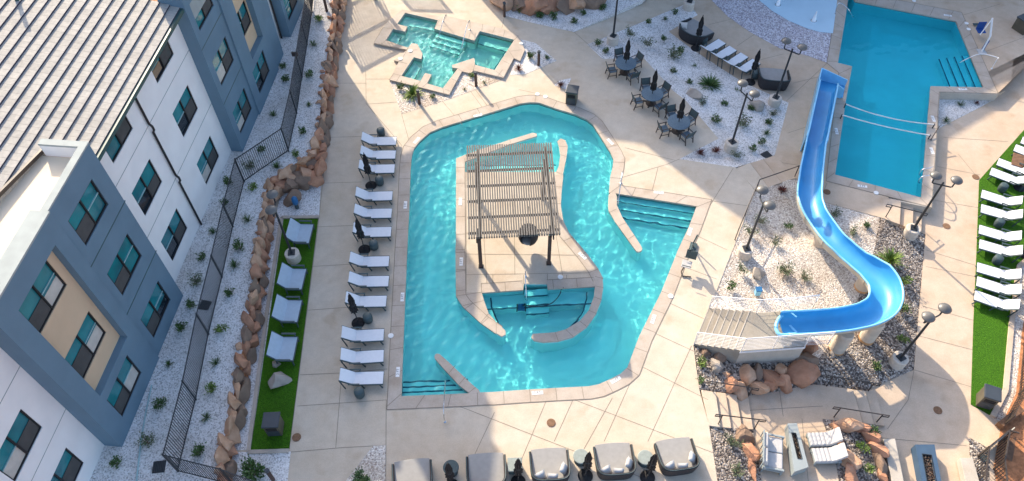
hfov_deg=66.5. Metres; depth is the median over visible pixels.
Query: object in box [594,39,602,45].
shrub
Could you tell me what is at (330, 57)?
boulder
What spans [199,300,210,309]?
drain grate
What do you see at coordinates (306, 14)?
iron fence
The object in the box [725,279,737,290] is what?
shrub
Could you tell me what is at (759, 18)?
pebble paving
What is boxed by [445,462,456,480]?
closed parasol
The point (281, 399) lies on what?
turf
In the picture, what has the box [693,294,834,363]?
slide stair tower
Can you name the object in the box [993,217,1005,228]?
drum table
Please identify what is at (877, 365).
shrub
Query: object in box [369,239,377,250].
drum table
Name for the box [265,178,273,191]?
boulder
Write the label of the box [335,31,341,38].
boulder
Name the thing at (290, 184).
boulder
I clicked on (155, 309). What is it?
window
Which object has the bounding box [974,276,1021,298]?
sun lounger
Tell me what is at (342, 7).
boulder
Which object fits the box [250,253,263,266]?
boulder
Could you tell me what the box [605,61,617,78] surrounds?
dining chair
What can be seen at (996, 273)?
sun lounger
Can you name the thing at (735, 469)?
shrub
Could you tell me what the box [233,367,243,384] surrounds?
boulder
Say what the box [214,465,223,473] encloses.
boulder
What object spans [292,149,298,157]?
shrub
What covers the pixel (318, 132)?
boulder
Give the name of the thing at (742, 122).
shrub
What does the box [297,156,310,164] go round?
boulder
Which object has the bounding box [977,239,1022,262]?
sun lounger
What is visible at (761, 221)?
shrub
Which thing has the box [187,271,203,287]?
shrub
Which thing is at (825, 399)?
landing
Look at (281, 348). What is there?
lounge chair
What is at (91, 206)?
window
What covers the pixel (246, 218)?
grass clump
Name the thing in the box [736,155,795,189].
concrete steps
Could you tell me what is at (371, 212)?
sun lounger
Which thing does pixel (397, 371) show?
depth marker
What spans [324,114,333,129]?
boulder
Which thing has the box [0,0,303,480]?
hotel building
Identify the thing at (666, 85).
dining chair
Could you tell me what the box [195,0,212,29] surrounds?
window
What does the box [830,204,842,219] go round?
shrub
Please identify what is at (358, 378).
sun lounger
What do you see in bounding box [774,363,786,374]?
boulder
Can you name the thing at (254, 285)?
boulder
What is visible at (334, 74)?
boulder
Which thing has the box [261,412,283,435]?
litter bin
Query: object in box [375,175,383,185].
drum table
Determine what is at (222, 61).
window
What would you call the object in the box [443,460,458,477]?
side table
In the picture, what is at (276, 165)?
grass clump
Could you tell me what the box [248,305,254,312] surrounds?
boulder
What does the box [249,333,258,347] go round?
boulder
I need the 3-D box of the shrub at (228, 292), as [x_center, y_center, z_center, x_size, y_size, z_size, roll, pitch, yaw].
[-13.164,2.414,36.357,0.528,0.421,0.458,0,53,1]
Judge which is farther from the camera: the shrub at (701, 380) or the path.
the path
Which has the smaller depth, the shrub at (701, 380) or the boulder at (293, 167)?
the shrub at (701, 380)
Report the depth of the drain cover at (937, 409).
34.70 m
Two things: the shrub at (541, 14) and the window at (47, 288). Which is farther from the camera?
the shrub at (541, 14)
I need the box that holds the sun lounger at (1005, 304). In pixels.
[971,290,1020,316]
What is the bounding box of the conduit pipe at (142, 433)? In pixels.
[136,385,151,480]
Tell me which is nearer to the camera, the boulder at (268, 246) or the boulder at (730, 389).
the boulder at (730, 389)
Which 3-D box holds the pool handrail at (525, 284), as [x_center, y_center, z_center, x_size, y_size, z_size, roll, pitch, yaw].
[0.676,2.094,37.364,0.129,1.281,1.401,-1,53,0]
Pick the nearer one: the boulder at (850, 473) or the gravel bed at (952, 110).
the boulder at (850, 473)
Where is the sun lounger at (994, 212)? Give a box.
[978,204,1022,226]
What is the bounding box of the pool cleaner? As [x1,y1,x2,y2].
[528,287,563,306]
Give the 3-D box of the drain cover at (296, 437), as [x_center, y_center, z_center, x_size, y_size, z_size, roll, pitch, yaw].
[-9.123,8.333,33.040,0.380,0.016,0.380,-1,53,0]
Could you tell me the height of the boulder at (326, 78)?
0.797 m
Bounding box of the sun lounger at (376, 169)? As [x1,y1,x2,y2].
[358,159,394,177]
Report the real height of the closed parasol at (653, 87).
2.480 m
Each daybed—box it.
[392,458,432,480]
[466,452,506,480]
[529,448,570,480]
[593,442,635,480]
[654,437,699,475]
[678,18,713,44]
[758,67,790,90]
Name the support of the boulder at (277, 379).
on the turf at (281, 399)
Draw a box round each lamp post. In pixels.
[265,190,300,264]
[323,0,327,11]
[607,0,618,46]
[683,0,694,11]
[724,79,759,154]
[737,185,775,260]
[768,37,807,107]
[888,303,951,370]
[903,171,962,240]
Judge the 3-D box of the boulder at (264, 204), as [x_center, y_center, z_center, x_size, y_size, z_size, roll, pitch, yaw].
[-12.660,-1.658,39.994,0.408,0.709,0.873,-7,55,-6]
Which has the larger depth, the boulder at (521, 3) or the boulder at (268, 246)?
the boulder at (521, 3)
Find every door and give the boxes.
[266,431,280,435]
[566,98,575,104]
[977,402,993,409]
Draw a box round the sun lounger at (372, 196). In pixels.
[355,186,392,204]
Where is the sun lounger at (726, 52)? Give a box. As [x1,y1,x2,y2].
[709,46,736,66]
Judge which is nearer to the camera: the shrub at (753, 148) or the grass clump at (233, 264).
the grass clump at (233, 264)
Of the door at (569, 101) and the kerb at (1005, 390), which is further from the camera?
the door at (569, 101)
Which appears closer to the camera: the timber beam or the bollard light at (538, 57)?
the timber beam
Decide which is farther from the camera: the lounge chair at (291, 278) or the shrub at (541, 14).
the shrub at (541, 14)
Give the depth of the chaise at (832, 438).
32.98 m
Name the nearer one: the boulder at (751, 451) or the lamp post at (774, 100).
the boulder at (751, 451)
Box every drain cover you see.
[292,433,300,441]
[547,419,555,426]
[823,189,830,194]
[933,406,941,413]
[943,223,949,228]
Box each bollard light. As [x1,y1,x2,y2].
[264,468,274,480]
[416,89,420,104]
[474,71,477,86]
[503,1,505,16]
[537,50,540,65]
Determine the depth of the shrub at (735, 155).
42.68 m
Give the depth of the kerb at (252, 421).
35.59 m
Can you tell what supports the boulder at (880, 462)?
on the gravel bed at (850, 439)
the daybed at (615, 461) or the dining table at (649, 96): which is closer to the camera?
the daybed at (615, 461)
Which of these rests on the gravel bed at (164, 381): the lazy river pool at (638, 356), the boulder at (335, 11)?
the boulder at (335, 11)
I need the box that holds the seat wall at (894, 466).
[880,439,903,480]
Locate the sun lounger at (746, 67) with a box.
[733,59,760,78]
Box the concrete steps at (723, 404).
[700,390,752,429]
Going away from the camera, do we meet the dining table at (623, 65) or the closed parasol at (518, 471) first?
the closed parasol at (518, 471)
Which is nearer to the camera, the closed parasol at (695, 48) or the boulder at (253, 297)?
the boulder at (253, 297)
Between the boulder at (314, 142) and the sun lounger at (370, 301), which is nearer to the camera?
the sun lounger at (370, 301)
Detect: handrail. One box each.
[443,380,445,422]
[525,269,526,300]
[617,171,622,205]
[709,381,758,396]
[715,414,766,428]
[734,166,798,239]
[825,375,880,390]
[832,406,889,421]
[885,204,927,221]
[960,54,998,68]
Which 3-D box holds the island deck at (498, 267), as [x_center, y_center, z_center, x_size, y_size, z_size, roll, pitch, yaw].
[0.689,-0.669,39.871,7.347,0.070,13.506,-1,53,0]
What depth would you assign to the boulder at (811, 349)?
35.24 m
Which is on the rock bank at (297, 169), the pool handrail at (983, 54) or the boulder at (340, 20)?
the boulder at (340, 20)
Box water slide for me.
[774,68,904,355]
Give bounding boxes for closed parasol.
[348,293,364,328]
[355,218,370,252]
[362,152,376,188]
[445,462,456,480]
[511,458,525,480]
[578,451,592,480]
[623,38,630,60]
[640,453,657,480]
[650,69,657,93]
[677,97,684,120]
[691,15,703,51]
[746,49,760,85]
[1013,184,1023,191]
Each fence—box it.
[161,0,313,480]
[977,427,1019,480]
[1004,345,1023,423]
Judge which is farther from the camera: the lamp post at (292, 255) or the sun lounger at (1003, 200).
the sun lounger at (1003, 200)
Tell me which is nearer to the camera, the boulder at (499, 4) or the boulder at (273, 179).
the boulder at (273, 179)
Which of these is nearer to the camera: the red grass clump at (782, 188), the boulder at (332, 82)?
the red grass clump at (782, 188)
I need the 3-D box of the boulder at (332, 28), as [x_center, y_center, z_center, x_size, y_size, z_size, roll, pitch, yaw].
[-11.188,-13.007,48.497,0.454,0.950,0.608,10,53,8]
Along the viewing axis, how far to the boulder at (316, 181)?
41.35 m
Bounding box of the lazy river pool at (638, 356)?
[387,95,710,408]
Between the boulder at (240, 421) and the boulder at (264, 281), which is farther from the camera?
the boulder at (264, 281)
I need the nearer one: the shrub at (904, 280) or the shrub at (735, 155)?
the shrub at (904, 280)
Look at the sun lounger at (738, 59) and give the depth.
47.86 m
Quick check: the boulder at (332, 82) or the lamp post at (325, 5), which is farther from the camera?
the lamp post at (325, 5)
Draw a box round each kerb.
[246,215,318,453]
[989,259,1023,417]
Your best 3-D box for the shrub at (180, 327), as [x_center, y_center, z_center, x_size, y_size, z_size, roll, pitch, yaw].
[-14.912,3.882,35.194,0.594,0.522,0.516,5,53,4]
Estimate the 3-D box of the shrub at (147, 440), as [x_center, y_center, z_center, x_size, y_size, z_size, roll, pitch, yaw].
[-14.903,8.125,31.909,0.825,0.592,0.727,4,53,4]
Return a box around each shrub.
[109,455,122,468]
[134,431,155,447]
[151,397,166,410]
[175,320,188,332]
[185,298,196,308]
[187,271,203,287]
[190,441,206,457]
[195,251,205,261]
[204,381,216,394]
[213,323,228,332]
[222,175,233,185]
[224,288,234,297]
[231,238,243,251]
[239,454,264,480]
[241,156,253,169]
[245,182,257,190]
[257,145,265,151]
[277,62,286,68]
[281,74,289,81]
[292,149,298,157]
[298,126,305,133]
[304,67,313,78]
[314,14,322,21]
[352,466,371,480]
[395,81,405,89]
[527,50,535,58]
[535,11,543,17]
[549,11,557,19]
[570,16,578,22]
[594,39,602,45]
[599,4,607,10]
[602,47,610,52]
[624,25,634,36]
[639,36,656,45]
[666,43,682,59]
[695,374,704,383]
[696,355,706,367]
[699,96,707,104]
[711,113,722,123]
[720,98,728,105]
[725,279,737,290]
[725,432,743,446]
[730,150,745,158]
[730,460,745,476]
[736,112,752,128]
[736,260,752,273]
[743,224,760,234]
[748,142,757,151]
[754,214,767,224]
[757,136,766,143]
[765,118,773,124]
[768,108,780,114]
[770,235,782,245]
[777,260,795,275]
[784,221,794,229]
[798,268,813,282]
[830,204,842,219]
[850,224,857,236]
[854,440,870,453]
[862,462,875,473]
[863,222,870,227]
[868,424,881,434]
[872,359,881,370]
[896,334,910,343]
[900,275,913,283]
[901,302,911,312]
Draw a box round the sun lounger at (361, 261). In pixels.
[349,251,389,271]
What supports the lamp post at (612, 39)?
on the gravel bed at (656, 54)
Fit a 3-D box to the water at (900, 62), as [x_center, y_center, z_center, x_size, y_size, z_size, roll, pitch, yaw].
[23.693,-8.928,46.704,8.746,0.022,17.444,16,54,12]
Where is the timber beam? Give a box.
[995,406,1023,428]
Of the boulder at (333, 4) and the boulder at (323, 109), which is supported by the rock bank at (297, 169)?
the boulder at (323, 109)
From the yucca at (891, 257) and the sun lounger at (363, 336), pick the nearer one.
the sun lounger at (363, 336)
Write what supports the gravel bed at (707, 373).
on the pool deck at (367, 67)
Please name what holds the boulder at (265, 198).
on the gravel bed at (164, 381)
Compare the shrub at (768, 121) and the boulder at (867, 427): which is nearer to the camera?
the boulder at (867, 427)
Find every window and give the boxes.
[0,409,40,480]
[18,261,65,332]
[51,448,82,480]
[65,311,104,378]
[68,180,107,244]
[106,116,131,162]
[107,234,140,294]
[107,356,140,415]
[132,159,161,214]
[141,282,169,336]
[151,42,172,82]
[161,209,186,260]
[173,85,197,136]
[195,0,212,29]
[197,137,218,183]
[212,37,232,84]
[233,88,250,132]
[237,0,250,35]
[252,50,268,92]
[283,0,296,18]
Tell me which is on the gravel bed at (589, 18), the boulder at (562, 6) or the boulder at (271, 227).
the boulder at (562, 6)
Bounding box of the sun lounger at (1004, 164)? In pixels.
[995,158,1023,174]
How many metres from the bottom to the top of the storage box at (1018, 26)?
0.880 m
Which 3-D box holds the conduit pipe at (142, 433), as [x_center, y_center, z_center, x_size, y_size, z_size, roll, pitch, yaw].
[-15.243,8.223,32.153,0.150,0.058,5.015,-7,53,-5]
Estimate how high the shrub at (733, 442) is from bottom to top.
0.641 m
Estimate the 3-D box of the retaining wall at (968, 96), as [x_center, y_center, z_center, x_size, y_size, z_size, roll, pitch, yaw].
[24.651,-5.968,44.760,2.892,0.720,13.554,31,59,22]
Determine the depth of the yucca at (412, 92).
45.74 m
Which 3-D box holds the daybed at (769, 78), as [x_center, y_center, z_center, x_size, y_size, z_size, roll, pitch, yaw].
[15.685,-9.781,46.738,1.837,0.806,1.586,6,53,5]
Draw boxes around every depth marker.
[396,367,399,376]
[459,257,462,265]
[532,391,542,394]
[610,376,620,383]
[650,314,655,323]
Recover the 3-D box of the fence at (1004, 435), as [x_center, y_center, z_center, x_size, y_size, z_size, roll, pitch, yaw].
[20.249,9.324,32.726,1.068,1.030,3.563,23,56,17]
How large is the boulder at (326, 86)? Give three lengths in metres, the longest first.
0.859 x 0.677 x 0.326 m
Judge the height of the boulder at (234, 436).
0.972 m
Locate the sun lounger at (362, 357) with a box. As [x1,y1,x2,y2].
[340,347,383,367]
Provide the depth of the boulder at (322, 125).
43.22 m
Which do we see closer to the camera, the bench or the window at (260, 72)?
the bench
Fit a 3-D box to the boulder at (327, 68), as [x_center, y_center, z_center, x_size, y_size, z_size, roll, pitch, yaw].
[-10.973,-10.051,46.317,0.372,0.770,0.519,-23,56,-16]
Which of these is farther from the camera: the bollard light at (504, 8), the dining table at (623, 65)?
the bollard light at (504, 8)
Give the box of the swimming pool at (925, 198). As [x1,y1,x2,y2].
[827,0,997,206]
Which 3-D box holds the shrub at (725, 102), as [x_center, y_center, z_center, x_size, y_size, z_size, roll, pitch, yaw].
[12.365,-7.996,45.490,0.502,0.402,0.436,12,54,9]
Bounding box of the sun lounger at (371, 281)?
[348,271,389,290]
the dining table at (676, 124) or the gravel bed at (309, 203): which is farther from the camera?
the dining table at (676, 124)
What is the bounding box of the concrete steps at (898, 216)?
[886,198,921,232]
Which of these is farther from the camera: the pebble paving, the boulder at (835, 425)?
the pebble paving
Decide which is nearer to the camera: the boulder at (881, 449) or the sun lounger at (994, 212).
the boulder at (881, 449)
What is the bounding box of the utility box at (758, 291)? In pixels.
[754,286,762,295]
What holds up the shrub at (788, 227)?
on the gravel bed at (834, 280)
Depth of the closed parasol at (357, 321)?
35.50 m
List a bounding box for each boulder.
[214,445,229,464]
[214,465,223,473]
[216,462,224,476]
[217,432,233,451]
[224,415,233,435]
[224,459,237,477]
[226,423,241,444]
[227,391,241,409]
[227,405,236,422]
[227,445,238,456]
[232,379,240,399]
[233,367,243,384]
[234,352,249,368]
[235,342,241,350]
[235,407,245,430]
[236,403,247,416]
[238,379,250,404]
[241,311,254,331]
[241,324,251,343]
[241,376,250,389]
[242,341,250,354]
[242,361,250,375]
[245,300,255,320]
[246,347,256,364]
[248,277,260,293]
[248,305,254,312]
[249,263,262,279]
[249,289,258,305]
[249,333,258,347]
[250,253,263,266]
[252,321,260,334]
[253,241,261,255]
[254,310,264,324]
[255,298,261,310]
[257,220,267,238]
[257,236,265,248]
[259,208,267,220]
[259,273,268,287]
[259,284,266,298]
[260,247,270,260]
[260,260,269,272]
[261,200,267,208]
[261,216,268,232]
[263,192,269,201]
[264,237,270,253]
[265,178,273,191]
[266,232,273,242]
[267,215,274,224]
[267,220,273,232]
[268,371,291,388]
[269,175,280,183]
[272,361,280,367]
[273,186,283,199]
[274,179,285,188]
[278,165,291,178]
[282,178,298,192]
[283,189,301,206]
[285,173,295,178]
[290,165,296,171]
[292,171,310,190]
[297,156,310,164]
[299,166,311,176]
[306,158,316,166]
[307,149,316,156]
[308,170,323,187]
[309,136,319,148]
[313,157,326,176]
[314,127,323,140]
[315,151,327,160]
[318,112,325,120]
[318,117,326,133]
[319,142,326,151]
[320,89,327,98]
[320,97,326,108]
[320,106,325,113]
[320,135,329,147]
[322,60,332,70]
[323,73,329,83]
[324,64,330,73]
[324,81,328,92]
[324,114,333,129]
[324,125,330,140]
[326,99,333,113]
[327,52,332,61]
[328,33,334,40]
[328,84,335,97]
[328,95,333,102]
[329,23,335,33]
[329,38,337,51]
[329,70,337,79]
[329,74,338,86]
[331,0,338,8]
[331,8,338,15]
[331,61,336,71]
[332,49,338,61]
[333,36,342,46]
[333,56,338,70]
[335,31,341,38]
[335,41,342,54]
[337,8,345,19]
[337,15,345,24]
[337,24,343,32]
[339,0,346,5]
[339,4,345,11]
[489,0,512,10]
[511,0,524,10]
[518,0,548,15]
[540,0,559,14]
[556,0,574,14]
[569,0,585,9]
[584,0,606,9]
[686,88,702,99]
[701,348,710,357]
[710,358,723,373]
[713,352,725,361]
[722,372,730,377]
[724,377,739,393]
[733,381,747,400]
[735,424,754,442]
[739,364,756,385]
[741,441,760,460]
[748,458,756,480]
[749,100,764,111]
[749,381,769,394]
[752,267,764,279]
[753,363,762,380]
[762,369,784,385]
[764,380,777,391]
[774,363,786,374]
[779,374,792,393]
[786,359,820,388]
[795,352,818,365]
[802,341,817,353]
[829,418,864,432]
[833,421,843,444]
[841,449,862,469]
[845,462,858,480]
[856,422,871,432]
[861,431,881,442]
[866,441,889,457]
[872,452,888,476]
[877,468,887,480]
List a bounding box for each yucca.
[402,83,424,102]
[697,74,722,90]
[875,247,907,268]
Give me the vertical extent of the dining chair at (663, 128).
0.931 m
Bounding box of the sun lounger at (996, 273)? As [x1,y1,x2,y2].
[975,262,1021,283]
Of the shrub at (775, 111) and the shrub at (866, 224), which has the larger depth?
the shrub at (775, 111)
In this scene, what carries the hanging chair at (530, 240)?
hanging from the pergola
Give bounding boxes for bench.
[956,458,978,480]
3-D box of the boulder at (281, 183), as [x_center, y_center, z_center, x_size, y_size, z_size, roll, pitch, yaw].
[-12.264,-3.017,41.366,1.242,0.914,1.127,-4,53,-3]
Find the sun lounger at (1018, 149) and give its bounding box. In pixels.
[1011,144,1023,155]
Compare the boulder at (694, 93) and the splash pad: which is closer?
the boulder at (694, 93)
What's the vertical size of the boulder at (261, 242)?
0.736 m
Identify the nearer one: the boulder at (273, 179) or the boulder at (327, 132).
the boulder at (273, 179)
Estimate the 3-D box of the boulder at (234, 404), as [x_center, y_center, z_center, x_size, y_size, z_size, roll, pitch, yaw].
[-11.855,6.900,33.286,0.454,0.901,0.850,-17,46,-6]
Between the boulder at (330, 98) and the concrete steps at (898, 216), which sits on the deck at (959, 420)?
the concrete steps at (898, 216)
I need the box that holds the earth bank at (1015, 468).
[994,322,1023,480]
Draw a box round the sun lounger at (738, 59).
[721,52,748,73]
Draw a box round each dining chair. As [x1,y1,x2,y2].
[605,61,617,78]
[613,47,623,66]
[626,69,640,85]
[630,92,643,110]
[631,50,643,70]
[639,77,650,96]
[652,99,668,116]
[656,120,670,138]
[658,80,671,98]
[664,104,677,119]
[679,128,696,145]
[685,108,698,127]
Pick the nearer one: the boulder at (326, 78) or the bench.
the bench
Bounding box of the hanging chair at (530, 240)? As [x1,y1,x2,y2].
[518,206,538,245]
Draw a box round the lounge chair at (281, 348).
[265,330,299,365]
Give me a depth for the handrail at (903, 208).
40.26 m
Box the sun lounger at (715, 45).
[699,39,725,58]
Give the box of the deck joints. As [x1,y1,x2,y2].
[289,0,1023,476]
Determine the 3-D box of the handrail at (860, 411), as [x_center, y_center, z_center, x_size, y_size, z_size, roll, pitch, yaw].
[15.022,7.577,33.805,2.606,1.523,0.052,2,53,2]
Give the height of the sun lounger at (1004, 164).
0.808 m
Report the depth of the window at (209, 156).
39.68 m
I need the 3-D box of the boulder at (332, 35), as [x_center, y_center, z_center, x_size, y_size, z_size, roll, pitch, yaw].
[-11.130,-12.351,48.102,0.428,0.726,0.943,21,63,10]
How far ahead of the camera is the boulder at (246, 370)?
34.51 m
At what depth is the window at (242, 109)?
41.88 m
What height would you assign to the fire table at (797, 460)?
0.563 m
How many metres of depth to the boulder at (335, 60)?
47.18 m
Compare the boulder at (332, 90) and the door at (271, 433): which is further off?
the boulder at (332, 90)
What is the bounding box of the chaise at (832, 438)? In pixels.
[805,427,842,448]
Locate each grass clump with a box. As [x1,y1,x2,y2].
[163,359,174,367]
[199,412,212,422]
[207,227,216,233]
[208,356,220,367]
[227,258,240,270]
[242,214,251,223]
[271,161,281,167]
[306,39,316,46]
[513,64,523,71]
[695,148,705,155]
[709,146,722,154]
[776,184,787,193]
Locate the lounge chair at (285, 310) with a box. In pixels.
[271,294,303,327]
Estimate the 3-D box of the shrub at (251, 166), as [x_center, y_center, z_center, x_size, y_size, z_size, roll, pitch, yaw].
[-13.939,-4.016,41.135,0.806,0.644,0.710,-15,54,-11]
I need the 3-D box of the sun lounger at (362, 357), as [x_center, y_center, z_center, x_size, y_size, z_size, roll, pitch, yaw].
[-6.689,5.188,34.936,1.875,0.808,0.790,-4,53,-2]
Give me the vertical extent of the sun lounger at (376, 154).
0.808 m
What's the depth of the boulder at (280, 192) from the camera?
40.71 m
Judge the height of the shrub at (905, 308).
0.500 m
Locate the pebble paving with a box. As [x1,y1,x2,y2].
[712,0,830,62]
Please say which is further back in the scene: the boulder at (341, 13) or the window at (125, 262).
the boulder at (341, 13)
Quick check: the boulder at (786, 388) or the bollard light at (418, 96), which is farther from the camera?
the bollard light at (418, 96)
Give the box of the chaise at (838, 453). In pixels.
[810,443,847,464]
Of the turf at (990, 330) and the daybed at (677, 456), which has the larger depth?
the turf at (990, 330)
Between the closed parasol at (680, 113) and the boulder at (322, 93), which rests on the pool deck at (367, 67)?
the closed parasol at (680, 113)
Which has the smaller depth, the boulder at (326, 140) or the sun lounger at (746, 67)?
the boulder at (326, 140)
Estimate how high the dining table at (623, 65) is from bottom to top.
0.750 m
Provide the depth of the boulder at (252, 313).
36.01 m
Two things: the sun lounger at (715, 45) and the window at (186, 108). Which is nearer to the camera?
the window at (186, 108)
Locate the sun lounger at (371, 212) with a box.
[353,203,391,222]
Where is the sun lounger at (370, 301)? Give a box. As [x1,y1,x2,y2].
[344,291,386,310]
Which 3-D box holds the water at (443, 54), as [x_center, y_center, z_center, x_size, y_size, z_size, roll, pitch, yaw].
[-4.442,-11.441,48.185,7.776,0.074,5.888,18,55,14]
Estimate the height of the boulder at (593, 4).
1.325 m
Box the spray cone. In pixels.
[811,11,816,22]
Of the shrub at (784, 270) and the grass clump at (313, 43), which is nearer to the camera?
the shrub at (784, 270)
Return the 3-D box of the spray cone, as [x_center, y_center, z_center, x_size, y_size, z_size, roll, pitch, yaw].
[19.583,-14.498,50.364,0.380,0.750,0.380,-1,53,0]
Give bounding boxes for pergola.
[466,142,559,268]
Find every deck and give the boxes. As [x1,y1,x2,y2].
[237,0,755,480]
[465,136,600,342]
[669,0,888,218]
[866,69,1023,480]
[901,0,1023,92]
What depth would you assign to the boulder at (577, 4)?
50.15 m
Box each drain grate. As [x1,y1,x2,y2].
[152,460,165,473]
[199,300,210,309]
[760,151,771,157]
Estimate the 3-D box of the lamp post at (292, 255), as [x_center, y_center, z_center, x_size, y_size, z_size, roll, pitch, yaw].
[-10.824,-0.271,37.139,0.720,5.125,1.480,-6,53,-4]
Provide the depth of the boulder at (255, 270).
37.14 m
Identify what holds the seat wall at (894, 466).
on the deck at (959, 420)
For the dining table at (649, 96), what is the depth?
44.74 m
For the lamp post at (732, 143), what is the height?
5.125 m
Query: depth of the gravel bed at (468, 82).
46.03 m
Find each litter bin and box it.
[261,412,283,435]
[565,84,579,105]
[976,383,1001,409]
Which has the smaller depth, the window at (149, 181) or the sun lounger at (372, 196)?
the window at (149, 181)
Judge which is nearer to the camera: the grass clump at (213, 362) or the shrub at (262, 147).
the grass clump at (213, 362)
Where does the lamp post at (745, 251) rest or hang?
on the gravel bed at (834, 280)
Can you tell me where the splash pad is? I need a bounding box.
[760,0,836,32]
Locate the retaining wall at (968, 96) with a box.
[888,92,998,212]
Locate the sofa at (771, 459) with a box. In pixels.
[759,429,784,474]
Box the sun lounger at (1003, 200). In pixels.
[979,189,1023,209]
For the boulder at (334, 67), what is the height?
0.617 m
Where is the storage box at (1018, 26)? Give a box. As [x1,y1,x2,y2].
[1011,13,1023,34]
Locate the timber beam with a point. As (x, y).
(1000, 424)
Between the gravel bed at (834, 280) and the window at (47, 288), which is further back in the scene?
the gravel bed at (834, 280)
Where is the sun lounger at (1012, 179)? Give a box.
[987,167,1023,191]
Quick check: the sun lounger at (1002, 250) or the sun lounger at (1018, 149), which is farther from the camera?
the sun lounger at (1018, 149)
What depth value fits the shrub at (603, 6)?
50.55 m
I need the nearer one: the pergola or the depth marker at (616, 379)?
the depth marker at (616, 379)
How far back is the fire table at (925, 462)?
32.84 m
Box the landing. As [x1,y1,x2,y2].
[748,384,849,480]
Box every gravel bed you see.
[90,0,332,480]
[232,451,290,480]
[235,185,320,449]
[346,445,385,480]
[390,72,504,113]
[506,0,644,31]
[510,39,556,74]
[555,78,570,88]
[587,5,787,167]
[693,345,812,395]
[709,426,761,480]
[710,179,879,358]
[813,218,924,390]
[823,419,880,480]
[938,99,989,127]
[969,437,989,480]
[995,266,1023,420]
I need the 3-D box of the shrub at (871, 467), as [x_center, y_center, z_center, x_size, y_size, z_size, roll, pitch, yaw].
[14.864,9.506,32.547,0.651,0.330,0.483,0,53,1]
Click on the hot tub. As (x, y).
(454, 27)
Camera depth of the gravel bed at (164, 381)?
36.15 m
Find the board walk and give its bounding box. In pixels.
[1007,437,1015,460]
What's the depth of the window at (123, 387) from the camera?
31.99 m
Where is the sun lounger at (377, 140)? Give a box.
[361,131,396,149]
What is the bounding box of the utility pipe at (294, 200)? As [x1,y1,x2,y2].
[291,196,298,209]
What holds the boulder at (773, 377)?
on the gravel bed at (707, 373)
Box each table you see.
[354,386,364,398]
[363,312,372,323]
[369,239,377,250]
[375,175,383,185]
[377,127,384,136]
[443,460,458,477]
[507,457,521,474]
[573,449,587,466]
[615,56,636,76]
[637,450,652,467]
[641,86,663,107]
[667,114,689,136]
[751,70,757,79]
[784,423,807,476]
[911,444,940,480]
[992,254,1003,264]
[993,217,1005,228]
[997,182,1008,192]
[1011,153,1023,167]
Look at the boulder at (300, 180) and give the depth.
41.16 m
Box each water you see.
[388,15,511,87]
[402,104,695,395]
[835,0,981,196]
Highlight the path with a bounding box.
[575,0,683,43]
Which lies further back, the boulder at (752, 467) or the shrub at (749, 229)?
the shrub at (749, 229)
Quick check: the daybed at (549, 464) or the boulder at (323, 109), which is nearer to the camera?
the daybed at (549, 464)
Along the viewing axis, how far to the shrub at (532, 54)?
47.62 m
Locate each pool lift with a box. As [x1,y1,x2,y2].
[681,235,697,276]
[973,18,992,54]
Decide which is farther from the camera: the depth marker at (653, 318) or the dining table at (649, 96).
the dining table at (649, 96)
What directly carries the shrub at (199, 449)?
on the gravel bed at (164, 381)
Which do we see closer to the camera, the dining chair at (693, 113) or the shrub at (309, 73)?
the dining chair at (693, 113)
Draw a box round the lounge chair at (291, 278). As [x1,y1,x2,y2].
[276,262,307,294]
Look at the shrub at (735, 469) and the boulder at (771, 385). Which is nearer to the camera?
the shrub at (735, 469)
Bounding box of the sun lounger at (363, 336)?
[340,325,383,346]
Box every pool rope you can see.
[840,114,930,138]
[844,103,934,128]
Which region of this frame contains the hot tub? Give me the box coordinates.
[374,10,524,95]
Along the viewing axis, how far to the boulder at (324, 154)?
42.44 m
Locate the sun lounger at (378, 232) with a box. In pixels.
[352,222,391,241]
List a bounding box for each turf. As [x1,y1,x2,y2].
[251,219,317,449]
[971,130,1023,414]
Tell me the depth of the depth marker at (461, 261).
38.53 m
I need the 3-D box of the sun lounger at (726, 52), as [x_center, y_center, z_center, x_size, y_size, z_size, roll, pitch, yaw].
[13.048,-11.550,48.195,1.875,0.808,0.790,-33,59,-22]
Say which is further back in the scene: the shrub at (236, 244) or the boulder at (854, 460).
the shrub at (236, 244)
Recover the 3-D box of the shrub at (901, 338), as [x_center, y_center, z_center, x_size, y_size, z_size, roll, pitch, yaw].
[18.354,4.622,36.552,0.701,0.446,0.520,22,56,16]
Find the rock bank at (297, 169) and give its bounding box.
[217,4,341,478]
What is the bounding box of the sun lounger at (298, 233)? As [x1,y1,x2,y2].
[286,217,314,248]
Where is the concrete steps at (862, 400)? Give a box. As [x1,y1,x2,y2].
[840,387,884,426]
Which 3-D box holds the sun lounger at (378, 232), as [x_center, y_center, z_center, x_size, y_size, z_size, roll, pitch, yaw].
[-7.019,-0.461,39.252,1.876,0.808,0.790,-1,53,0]
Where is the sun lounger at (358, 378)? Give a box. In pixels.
[339,367,383,388]
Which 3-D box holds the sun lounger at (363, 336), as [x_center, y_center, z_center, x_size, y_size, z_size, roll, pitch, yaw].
[-6.795,4.310,35.608,1.875,0.808,0.790,-3,53,-1]
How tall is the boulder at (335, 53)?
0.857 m
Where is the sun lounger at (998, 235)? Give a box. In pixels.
[976,224,1021,245]
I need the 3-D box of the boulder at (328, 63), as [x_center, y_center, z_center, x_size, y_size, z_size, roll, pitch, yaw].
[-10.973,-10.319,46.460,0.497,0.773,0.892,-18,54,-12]
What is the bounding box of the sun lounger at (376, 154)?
[360,145,395,163]

